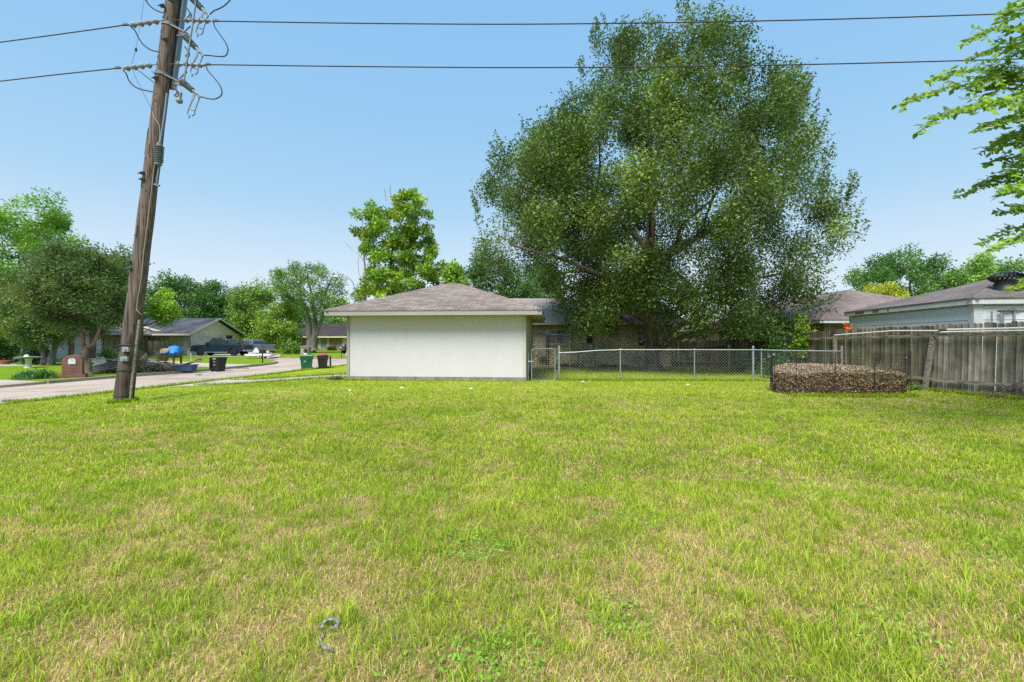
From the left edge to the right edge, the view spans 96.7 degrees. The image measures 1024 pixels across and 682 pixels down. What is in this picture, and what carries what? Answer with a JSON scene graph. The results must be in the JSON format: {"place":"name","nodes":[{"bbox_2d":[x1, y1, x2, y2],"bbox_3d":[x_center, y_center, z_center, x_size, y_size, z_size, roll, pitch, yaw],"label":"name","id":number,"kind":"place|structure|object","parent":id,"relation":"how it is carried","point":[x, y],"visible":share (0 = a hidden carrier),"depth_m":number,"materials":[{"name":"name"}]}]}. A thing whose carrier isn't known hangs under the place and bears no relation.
{"place":"outdoors","nodes":[
{"label":"outdoors","id":0,"kind":"place"},
{"bbox_2d":[0,380,45,387],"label":"driveway","id":1,"kind":"structure","parent":0,"point":[8,383],"depth_m":19.74,"materials":[{"name":"concrete"}]},
{"bbox_2d":[0,322,151,358],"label":"old brick house","id":2,"kind":"structure","parent":0,"point":[114,339],"depth_m":50.27,"materials":[{"name":"brown brick"}]},
{"bbox_2d":[44,338,68,358],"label":"garage door","id":3,"kind":"structure","parent":2,"relation":"in","point":[62,353],"depth_m":46.14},
{"bbox_2d":[74,334,102,356],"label":"garage door","id":4,"kind":"structure","parent":2,"relation":"in","point":[77,351],"depth_m":48.81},
{"bbox_2d":[55,357,252,366],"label":"brick house driveway","id":5,"kind":"structure","parent":0,"point":[201,364],"depth_m":35.80,"materials":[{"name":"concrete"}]},
{"bbox_2d":[58,230,148,357],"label":"elm tree","id":6,"kind":"object","parent":5,"relation":"on","point":[92,351],"visible":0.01,"depth_m":47.28,"materials":[{"name":"green plant"}]},
{"bbox_2d":[105,241,154,297],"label":"slender tree","id":7,"kind":"object","parent":5,"relation":"on","point":[128,257],"visible":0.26,"depth_m":43.26,"materials":[{"name":"green plant"}]},
{"bbox_2d":[0,358,346,402],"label":"road","id":8,"kind":"structure","parent":0,"point":[28,392],"depth_m":21.35,"materials":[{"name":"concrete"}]},
{"bbox_2d":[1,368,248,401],"bbox_3d":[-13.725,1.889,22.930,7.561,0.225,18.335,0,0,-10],"label":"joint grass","id":9,"kind":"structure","parent":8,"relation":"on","point":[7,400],"depth_m":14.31,"materials":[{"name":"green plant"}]},
{"bbox_2d":[45,357,346,383],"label":"kerb","id":10,"kind":"structure","parent":8,"relation":"on","point":[110,377],"depth_m":25.50,"materials":[{"name":"concrete"}]},
{"bbox_2d":[209,357,226,371],"bbox_3d":[-18.349,1.456,28.421,0.800,0.898,0.676,0,0,20],"label":"wheelie bin","id":11,"kind":"object","parent":8,"relation":"on","point":[217,363],"visible":1,"depth_m":28.21,"materials":[{"name":"plastic"}]},
{"bbox_2d":[299,354,313,368],"bbox_3d":[-13.149,1.388,29.143,0.809,1.033,0.805,0,0,-20],"label":"wheelie bin","id":12,"kind":"object","parent":8,"relation":"on","point":[306,360],"visible":0.81,"depth_m":28.84,"materials":[{"name":"plastic"}]},
{"bbox_2d":[317,353,330,368],"bbox_3d":[-12.349,1.363,29.902,0.877,1.085,0.719,0,0,-22],"label":"wheelie bin","id":13,"kind":"object","parent":8,"relation":"on","point":[322,358],"visible":0.85,"depth_m":29.63,"materials":[{"name":"plastic"}]},
{"bbox_2d":[331,275,355,302],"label":"street lamp","id":14,"kind":"object","parent":8,"relation":"on","point":[335,276],"visible":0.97,"depth_m":45.95,"materials":[{"name":"grey metal"}]},
{"bbox_2d":[0,349,346,380],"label":"lawn","id":15,"kind":"structure","parent":0,"point":[6,372],"depth_m":37.68,"materials":[{"name":"green plant"}]},
{"bbox_2d":[0,348,24,362],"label":"mixed shrub","id":16,"kind":"object","parent":15,"relation":"on","point":[8,355],"visible":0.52,"depth_m":36.95,"materials":[{"name":"green plant"}]},
{"bbox_2d":[0,364,42,365],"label":"stone bed","id":17,"kind":"object","parent":15,"relation":"on","point":[17,365],"visible":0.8,"depth_m":32.60,"materials":[{"name":"beige stone"}]},
{"bbox_2d":[0,360,11,364],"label":"clay pot","id":18,"kind":"object","parent":17,"relation":"on","point":[2,362],"visible":0.92,"depth_m":33.99,"materials":[{"name":"ceramic"}]},
{"bbox_2d":[14,355,41,367],"bbox_3d":[-32.173,1.350,30.283,1.320,0.900,1.320,0,0,0],"label":"bird bath","id":19,"kind":"object","parent":15,"relation":"on","point":[28,361],"visible":0.99,"depth_m":30.16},
{"bbox_2d":[8,368,64,379],"bbox_3d":[-22.623,1.533,21.594,2.292,0.714,1.677,0,0,21],"label":"ground ivy","id":20,"kind":"object","parent":15,"relation":"on","point":[36,374],"visible":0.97,"depth_m":21.41,"materials":[{"name":"green plant"}]},
{"bbox_2d":[16,344,58,364],"bbox_3d":[-36.239,0.838,34.702,3.015,2.321,2.169,0,0,0],"label":"mixed shrub","id":21,"kind":"object","parent":15,"relation":"on","point":[35,361],"visible":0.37,"depth_m":34.30,"materials":[{"name":"green plant"}]},
{"bbox_2d":[0,185,79,353],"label":"elm tree","id":22,"kind":"object","parent":15,"relation":"on","point":[26,236],"visible":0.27,"depth_m":37.70,"materials":[{"name":"green plant"}]},
{"bbox_2d":[0,266,91,364],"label":"crape myrtle","id":23,"kind":"object","parent":15,"relation":"on","point":[30,333],"visible":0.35,"depth_m":32.18,"materials":[{"name":"green plant"}]},
{"bbox_2d":[0,234,129,374],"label":"crape myrtle","id":24,"kind":"object","parent":15,"relation":"on","point":[44,291],"visible":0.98,"depth_m":23.20,"materials":[{"name":"green plant"}]},
{"bbox_2d":[58,355,87,377],"bbox_3d":[-21.622,1.255,22.428,0.960,1.150,1.170,0,0,-38],"label":"brick mailbox","id":25,"kind":"object","parent":15,"relation":"on","point":[72,366],"visible":0.96,"depth_m":22.08,"materials":[{"name":"brown brick"}]},
{"bbox_2d":[92,361,117,372],"bbox_3d":[-22.483,1.449,25.095,1.700,0.041,0.620,-15,48,-21],"label":"loose board","id":26,"kind":"object","parent":15,"relation":"on","point":[104,366],"visible":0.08,"depth_m":25.07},
{"bbox_2d":[95,342,118,361],"bbox_3d":[-33.136,1.002,37.221,1.933,2.383,1.683,0,0,0],"label":"spiky shrub","id":27,"kind":"object","parent":15,"relation":"on","point":[110,354],"visible":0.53,"depth_m":37.17,"materials":[{"name":"green plant"}]},
{"bbox_2d":[94,358,181,373],"bbox_3d":[-21.220,1.476,26.217,4.214,1.102,2.272,0,0,-33],"label":"branch pile","id":28,"kind":"object","parent":15,"relation":"on","point":[161,366],"visible":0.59,"depth_m":26.04,"materials":[{"name":"brown plant"}]},
{"bbox_2d":[92,357,111,364],"bbox_3d":[-22.854,1.197,25.426,0.700,0.442,0.580,-13,-16,-29],"label":"carton","id":29,"kind":"object","parent":28,"relation":"on","point":[100,360],"visible":0.72,"depth_m":25.30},
{"bbox_2d":[147,341,167,355],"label":"board fence","id":30,"kind":"object","parent":15,"relation":"on","point":[152,346],"visible":0.85,"depth_m":55.19,"materials":[{"name":"wood"}]},
{"bbox_2d":[150,346,170,360],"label":"weedy shrub","id":31,"kind":"object","parent":15,"relation":"on","point":[158,359],"visible":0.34,"depth_m":40.27,"materials":[{"name":"green plant"}]},
{"bbox_2d":[140,286,183,351],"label":"yellow green tree","id":32,"kind":"object","parent":15,"relation":"on","point":[162,310],"visible":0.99,"depth_m":52.30,"materials":[{"name":"green plant"}]},
{"bbox_2d":[155,355,182,363],"bbox_3d":[-22.384,1.360,29.728,1.220,0.840,0.800,0,0,0],"label":"wooden table","id":33,"kind":"object","parent":15,"relation":"on","point":[165,357],"visible":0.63,"depth_m":29.41,"materials":[{"name":"brown wood"}]},
{"bbox_2d":[143,268,219,317],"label":"background tree","id":34,"kind":"object","parent":15,"relation":"on","point":[184,295],"visible":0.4,"depth_m":84.42,"materials":[{"name":"green plant"}]},
{"bbox_2d":[178,347,186,354],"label":"cooling unit","id":35,"kind":"object","parent":15,"relation":"on","point":[184,351],"visible":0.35,"depth_m":56.07,"materials":[{"name":"metal"}]},
{"bbox_2d":[172,356,201,370],"bbox_3d":[-19.328,1.252,27.154,1.560,1.056,0.720,0,0,-8],"label":"storage tub","id":36,"kind":"object","parent":15,"relation":"on","point":[188,366],"visible":0.87,"depth_m":26.88,"materials":[{"name":"plastic"}]},
{"bbox_2d":[191,278,239,325],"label":"background tree","id":37,"kind":"object","parent":15,"relation":"on","point":[215,286],"visible":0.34,"depth_m":89.41,"materials":[{"name":"green plant"}]},
{"bbox_2d":[217,280,235,320],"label":"background tree","id":38,"kind":"object","parent":15,"relation":"on","point":[225,294],"visible":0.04,"depth_m":96.10,"materials":[{"name":"green plant"}]},
{"bbox_2d":[223,277,286,350],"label":"background tree","id":39,"kind":"object","parent":15,"relation":"on","point":[244,306],"visible":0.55,"depth_m":74.47,"materials":[{"name":"green plant"}]},
{"bbox_2d":[243,354,275,358],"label":"boat trailer","id":40,"kind":"object","parent":15,"relation":"on","point":[259,355],"visible":0.97,"depth_m":46.00,"materials":[{"name":"metal"}]},
{"bbox_2d":[248,348,271,353],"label":"boat","id":41,"kind":"object","parent":40,"relation":"on","point":[255,351],"visible":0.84,"depth_m":46.22,"materials":[{"name":"white paint"}]},
{"bbox_2d":[247,300,302,351],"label":"background tree","id":42,"kind":"object","parent":15,"relation":"on","point":[268,331],"visible":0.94,"depth_m":66.98,"materials":[{"name":"green plant"}]},
{"bbox_2d":[279,336,301,353],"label":"bush","id":43,"kind":"object","parent":15,"relation":"on","point":[291,347],"visible":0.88,"depth_m":60.75,"materials":[{"name":"green plant"}]},
{"bbox_2d":[274,295,312,328],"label":"background tree","id":44,"kind":"object","parent":15,"relation":"on","point":[300,321],"visible":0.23,"depth_m":108.85,"materials":[{"name":"green plant"}]},
{"bbox_2d":[301,346,310,354],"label":"stone mailbox","id":45,"kind":"object","parent":15,"relation":"on","point":[305,350],"visible":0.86,"depth_m":50.60,"materials":[{"name":"stone"}]},
{"bbox_2d":[266,260,350,352],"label":"open oak","id":46,"kind":"object","parent":15,"relation":"on","point":[300,301],"visible":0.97,"depth_m":66.74,"materials":[{"name":"green plant"}]},
{"bbox_2d":[304,314,346,325],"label":"distant trees","id":47,"kind":"object","parent":15,"relation":"on","point":[338,320],"visible":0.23,"depth_m":133.44,"materials":[{"name":"green plant"}]},
{"bbox_2d":[348,187,448,301],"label":"sycamore","id":48,"kind":"object","parent":15,"relation":"on","point":[378,219],"visible":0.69,"depth_m":50.48,"materials":[{"name":"green plant"}]},
{"bbox_2d":[464,253,559,297],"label":"background tree","id":49,"kind":"object","parent":15,"relation":"on","point":[524,289],"visible":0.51,"depth_m":46.60,"materials":[{"name":"green plant"}]},
{"bbox_2d":[519,261,560,297],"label":"background tree","id":50,"kind":"object","parent":15,"relation":"on","point":[537,275],"visible":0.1,"depth_m":55.43,"materials":[{"name":"green plant"}]},
{"bbox_2d":[144,318,245,354],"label":"grey roof house","id":51,"kind":"structure","parent":0,"point":[188,333],"depth_m":59.27,"materials":[{"name":"brick"}]},
{"bbox_2d":[183,354,280,357],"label":"truck driveway","id":52,"kind":"structure","parent":0,"point":[277,355],"depth_m":55.56,"materials":[{"name":"concrete"}]},
{"bbox_2d":[190,339,253,355],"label":"pickup truck","id":53,"kind":"object","parent":52,"relation":"on","point":[231,346],"visible":0.99,"depth_m":54.10,"materials":[{"name":"blue paint"}]},
{"bbox_2d":[237,340,275,353],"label":"pickup truck","id":54,"kind":"object","parent":52,"relation":"on","point":[259,344],"visible":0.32,"depth_m":58.41,"materials":[{"name":"silver metal"}]},
{"bbox_2d":[171,374,346,386],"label":"driveway","id":55,"kind":"structure","parent":0,"point":[233,381],"depth_m":19.83,"materials":[{"name":"concrete"}]},
{"bbox_2d":[284,323,346,349],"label":"brown roof house","id":56,"kind":"structure","parent":0,"point":[332,334],"depth_m":86.00,"materials":[{"name":"brick"}]},
{"bbox_2d":[318,338,329,348],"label":"window","id":57,"kind":"structure","parent":56,"relation":"in","point":[323,343],"depth_m":85.95,"materials":[{"name":"grey glass"}]},
{"bbox_2d":[0,363,1023,681],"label":"lawn","id":58,"kind":"structure","parent":0,"point":[520,565],"depth_m":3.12,"materials":[{"name":"green plant"}]},
{"bbox_2d":[113,0,230,399],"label":"utility pole","id":59,"kind":"object","parent":58,"relation":"on","point":[173,34],"visible":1,"depth_m":12.64,"materials":[{"name":"wood"}]},
{"bbox_2d":[0,68,113,81],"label":"power line","id":60,"kind":"object","parent":59,"relation":"attached to","point":[57,74],"visible":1,"depth_m":13.09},
{"bbox_2d":[0,25,121,42],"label":"power line","id":61,"kind":"object","parent":59,"relation":"attached to","point":[61,33],"visible":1,"depth_m":13.07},
{"bbox_2d":[218,13,995,24],"bbox_3d":[18.433,-10.353,12.258,53.140,3.321,0.120,0,0,1],"label":"power line","id":62,"kind":"object","parent":59,"relation":"attached to","point":[603,23],"visible":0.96,"depth_m":12.48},
{"bbox_2d":[211,58,1023,67],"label":"power line","id":63,"kind":"object","parent":59,"relation":"attached to","point":[609,66],"visible":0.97,"depth_m":12.47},
{"bbox_2d":[319,617,339,651],"bbox_3d":[-0.920,1.463,2.269,0.092,0.056,0.207,0,0,-12],"label":"plastic strap","id":64,"kind":"object","parent":58,"relation":"on","point":[324,647],"visible":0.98,"depth_m":2.32,"materials":[{"name":"grey plastic"}]},
{"bbox_2d":[326,375,343,379],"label":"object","id":65,"kind":"object","parent":58,"relation":"on","point":[336,378],"visible":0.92,"depth_m":17.44,"materials":[{"name":"green plant"}]},
{"bbox_2d":[323,283,546,381],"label":"garage","id":66,"kind":"structure","parent":58,"relation":"on","point":[455,331],"depth_m":17.14,"materials":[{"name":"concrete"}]},
{"bbox_2d":[440,259,470,285],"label":"young sycamore","id":67,"kind":"object","parent":58,"relation":"on","point":[452,272],"visible":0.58,"depth_m":44.35,"materials":[{"name":"green plant"}]},
{"bbox_2d":[0,452,1023,681],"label":"weeds","id":68,"kind":"object","parent":58,"relation":"on","point":[540,662],"visible":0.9,"depth_m":2.36,"materials":[{"name":"green plant"}]},
{"bbox_2d":[536,349,543,366],"bbox_3d":[1.790,0.963,26.218,0.798,1.075,0.300,0,0,-14],"label":"gas meter","id":69,"kind":"object","parent":58,"relation":"on","point":[540,353],"visible":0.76,"depth_m":26.11,"materials":[{"name":"grey metal"}]},
{"bbox_2d":[531,348,557,380],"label":"chain link gate","id":70,"kind":"structure","parent":58,"relation":"on","point":[542,367],"depth_m":17.07,"materials":[{"name":"grey metal"}]},
{"bbox_2d":[534,333,570,368],"bbox_3d":[2.095,0.575,24.213,2.062,1.950,0.066,0,0,0],"label":"kennel panel","id":71,"kind":"object","parent":58,"relation":"on","point":[564,363],"visible":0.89,"depth_m":24.20,"materials":[{"name":"metal"}]},
{"bbox_2d":[555,363,583,366],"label":"wall weeds","id":72,"kind":"object","parent":58,"relation":"on","point":[568,364],"depth_m":26.13,"materials":[{"name":"green plant"}]},
{"bbox_2d":[511,298,683,366],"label":"tan brick house","id":73,"kind":"structure","parent":58,"relation":"on","point":[625,338],"depth_m":26.50,"materials":[{"name":"beige brick"}]},
{"bbox_2d":[545,329,566,343],"bbox_3d":[2.555,-0.250,26.475,1.270,0.860,0.050,0,0,0],"label":"window","id":74,"kind":"structure","parent":73,"relation":"in","point":[560,340],"depth_m":26.49,"materials":[{"name":"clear glass"}]},
{"bbox_2d":[639,329,644,344],"bbox_3d":[7.710,-0.215,26.475,0.680,0.930,0.050,0,0,0],"label":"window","id":75,"kind":"structure","parent":73,"relation":"in","point":[641,342],"depth_m":26.49,"materials":[{"name":"glass"}]},
{"bbox_2d":[593,364,632,366],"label":"wall weeds","id":76,"kind":"object","parent":58,"relation":"on","point":[617,365],"depth_m":26.21,"materials":[{"name":"green plant"}]},
{"bbox_2d":[469,0,871,370],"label":"oak tree","id":77,"kind":"object","parent":58,"relation":"on","point":[543,228],"visible":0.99,"depth_m":20.15,"materials":[{"name":"green plant"}]},
{"bbox_2d":[558,346,843,380],"bbox_3d":[6.997,0.865,17.079,10.523,1.370,0.108,0,0,3],"label":"chain link fence","id":78,"kind":"object","parent":58,"relation":"on","point":[761,350],"visible":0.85,"depth_m":17.06,"materials":[{"name":"grey metal"}]},
{"bbox_2d":[672,340,729,367],"bbox_3d":[10.605,0.702,25.688,3.064,1.554,0.217,0,0,26],"label":"picket fence","id":79,"kind":"object","parent":58,"relation":"on","point":[706,358],"visible":0.75,"depth_m":25.69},
{"bbox_2d":[733,345,749,371],"bbox_3d":[10.974,0.900,21.821,0.710,1.464,0.697,0,0,-36],"label":"grass bush","id":80,"kind":"object","parent":58,"relation":"on","point":[740,367],"visible":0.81,"depth_m":21.77,"materials":[{"name":"green plant"}]},
{"bbox_2d":[730,336,753,367],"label":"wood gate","id":81,"kind":"structure","parent":58,"relation":"on","point":[734,344],"depth_m":24.85,"materials":[{"name":"wood"}]},
{"bbox_2d":[754,323,795,374],"bbox_3d":[11.832,0.426,20.236,2.137,2.438,1.409,0,0,17],"label":"vine shrub","id":82,"kind":"object","parent":58,"relation":"on","point":[778,344],"visible":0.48,"depth_m":20.08,"materials":[{"name":"green plant"}]},
{"bbox_2d":[757,345,805,378],"bbox_3d":[10.844,0.884,18.259,2.552,1.412,1.050,0,0,0],"label":"rose bush","id":83,"kind":"object","parent":58,"relation":"on","point":[768,366],"visible":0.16,"depth_m":18.26,"materials":[{"name":"green plant"}]},
{"bbox_2d":[678,289,902,363],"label":"red brick house","id":84,"kind":"structure","parent":58,"relation":"on","point":[833,320],"depth_m":24.44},
{"bbox_2d":[718,330,731,345],"bbox_3d":[15.075,-0.200,31.850,0.050,1.160,2.660,0,0,0],"label":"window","id":85,"kind":"structure","parent":84,"relation":"in","point":[719,336],"depth_m":32.70,"materials":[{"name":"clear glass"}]},
{"bbox_2d":[770,351,913,393],"bbox_3d":[9.422,0.915,13.319,3.595,1.270,2.618,0,0,0],"label":"wire pen","id":86,"kind":"object","parent":58,"relation":"on","point":[835,359],"visible":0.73,"depth_m":12.43,"materials":[{"name":"grey metal"}]},
{"bbox_2d":[767,358,907,394],"bbox_3d":[9.377,1.075,13.314,3.876,1.198,2.684,0,0,0],"label":"leaf pile","id":87,"kind":"object","parent":86,"relation":"in","point":[864,374],"visible":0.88,"depth_m":12.41,"materials":[{"name":"brown plant"}]},
{"bbox_2d":[843,322,855,332],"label":"canna lily","id":88,"kind":"object","parent":58,"relation":"on","point":[846,327],"visible":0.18,"depth_m":17.57,"materials":[{"name":"orange plant"}]},
{"bbox_2d":[858,281,910,297],"bbox_3d":[32.622,-2.008,40.149,5.017,6.613,4.368,0,0,-23],"label":"golden bush","id":89,"kind":"object","parent":58,"relation":"on","point":[893,290],"visible":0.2,"depth_m":39.25,"materials":[{"name":"yellow plant"}]},
{"bbox_2d":[752,321,1023,396],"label":"picket fence","id":90,"kind":"object","parent":58,"relation":"on","point":[929,361],"visible":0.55,"depth_m":13.46,"materials":[{"name":"grey wood"}]},
{"bbox_2d":[788,306,817,358],"bbox_3d":[12.298,-0.374,19.206,1.118,2.286,0.928,0,0,0],"label":"shrub","id":91,"kind":"object","parent":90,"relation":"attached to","point":[800,342],"visible":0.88,"depth_m":19.12,"materials":[{"name":"green plant"}]},
{"bbox_2d":[834,330,937,335],"bbox_3d":[12.242,-0.275,15.141,0.171,0.152,3.736,0,0,-8],"label":"pool pole","id":92,"kind":"object","parent":90,"relation":"on","point":[883,331],"visible":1,"depth_m":15.00,"materials":[{"name":"white metal"}]},
{"bbox_2d":[938,327,1023,330],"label":"pool pole","id":93,"kind":"object","parent":90,"relation":"on","point":[943,329],"visible":1,"depth_m":12.42,"materials":[{"name":"metal"}]},
{"bbox_2d":[941,330,1023,332],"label":"pool pole","id":94,"kind":"object","parent":90,"relation":"on","point":[982,331],"visible":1,"depth_m":12.25,"materials":[{"name":"white plastic"}]},
{"bbox_2d":[841,242,977,296],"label":"background tree","id":95,"kind":"object","parent":58,"relation":"on","point":[918,274],"visible":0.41,"depth_m":63.54,"materials":[{"name":"green plant"}]},
{"bbox_2d":[907,380,923,390],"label":"fence weed","id":96,"kind":"object","parent":58,"relation":"on","point":[915,386],"visible":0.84,"depth_m":13.80,"materials":[{"name":"green plant"}]},
{"bbox_2d":[843,277,1023,391],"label":"neighbour garage","id":97,"kind":"structure","parent":58,"relation":"on","point":[975,302],"depth_m":14.81,"materials":[{"name":"blue"}]},
{"bbox_2d":[987,272,1023,291],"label":"roof vent","id":98,"kind":"object","parent":97,"relation":"on","point":[1001,284],"visible":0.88,"depth_m":13.86,"materials":[{"name":"black metal"}]},
{"bbox_2d":[990,309,1023,323],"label":"window frame","id":99,"kind":"object","parent":97,"relation":"attached to","point":[1002,315],"visible":0.55,"depth_m":13.10,"materials":[{"name":"metal"}]},
{"bbox_2d":[891,0,1023,293],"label":"overhanging elm","id":100,"kind":"object","parent":58,"relation":"on","point":[1007,76],"visible":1,"depth_m":6.76,"materials":[{"name":"green plant"}]},
{"bbox_2d":[931,256,1023,290],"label":"background tree","id":101,"kind":"object","parent":58,"relation":"on","point":[1010,266],"visible":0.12,"depth_m":60.68,"materials":[{"name":"green plant"}]},
{"bbox_2d":[963,252,1002,283],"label":"background tree","id":102,"kind":"object","parent":58,"relation":"on","point":[985,272],"visible":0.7,"depth_m":47.81,"materials":[{"name":"green plant"}]},
{"bbox_2d":[983,391,1016,398],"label":"fence weed","id":103,"kind":"object","parent":58,"relation":"on","point":[996,395],"visible":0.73,"depth_m":11.88,"materials":[{"name":"green plant"}]},
{"bbox_2d":[0,0,1023,324],"label":"sky","id":104,"kind":"structure","parent":0,"point":[266,173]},
{"bbox_3d":[-21.995,0.855,29.528,0.678,0.150,0.594,0,0,0],"label":"blue bowl","id":105,"kind":"object","parent":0,"visible":0},
{"bbox_2d":[167,346,182,352],"bbox_3d":[-22.180,0.597,29.766,1.014,0.576,0.558,0,0,0],"label":"blue slide","id":106,"kind":"object","parent":105,"relation":"on","point":[175,349],"visible":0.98,"depth_m":29.76,"materials":[{"name":"plastic"}]},
{"bbox_3d":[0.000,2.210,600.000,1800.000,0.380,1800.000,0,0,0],"label":"ground","id":107,"kind":"structure","parent":0,"visible":0},
{"bbox_2d":[239,319,694,345],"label":"distant woods","id":108,"kind":"object","parent":107,"relation":"on","point":[674,335],"visible":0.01,"depth_m":142.40,"materials":[{"name":"green plant"}]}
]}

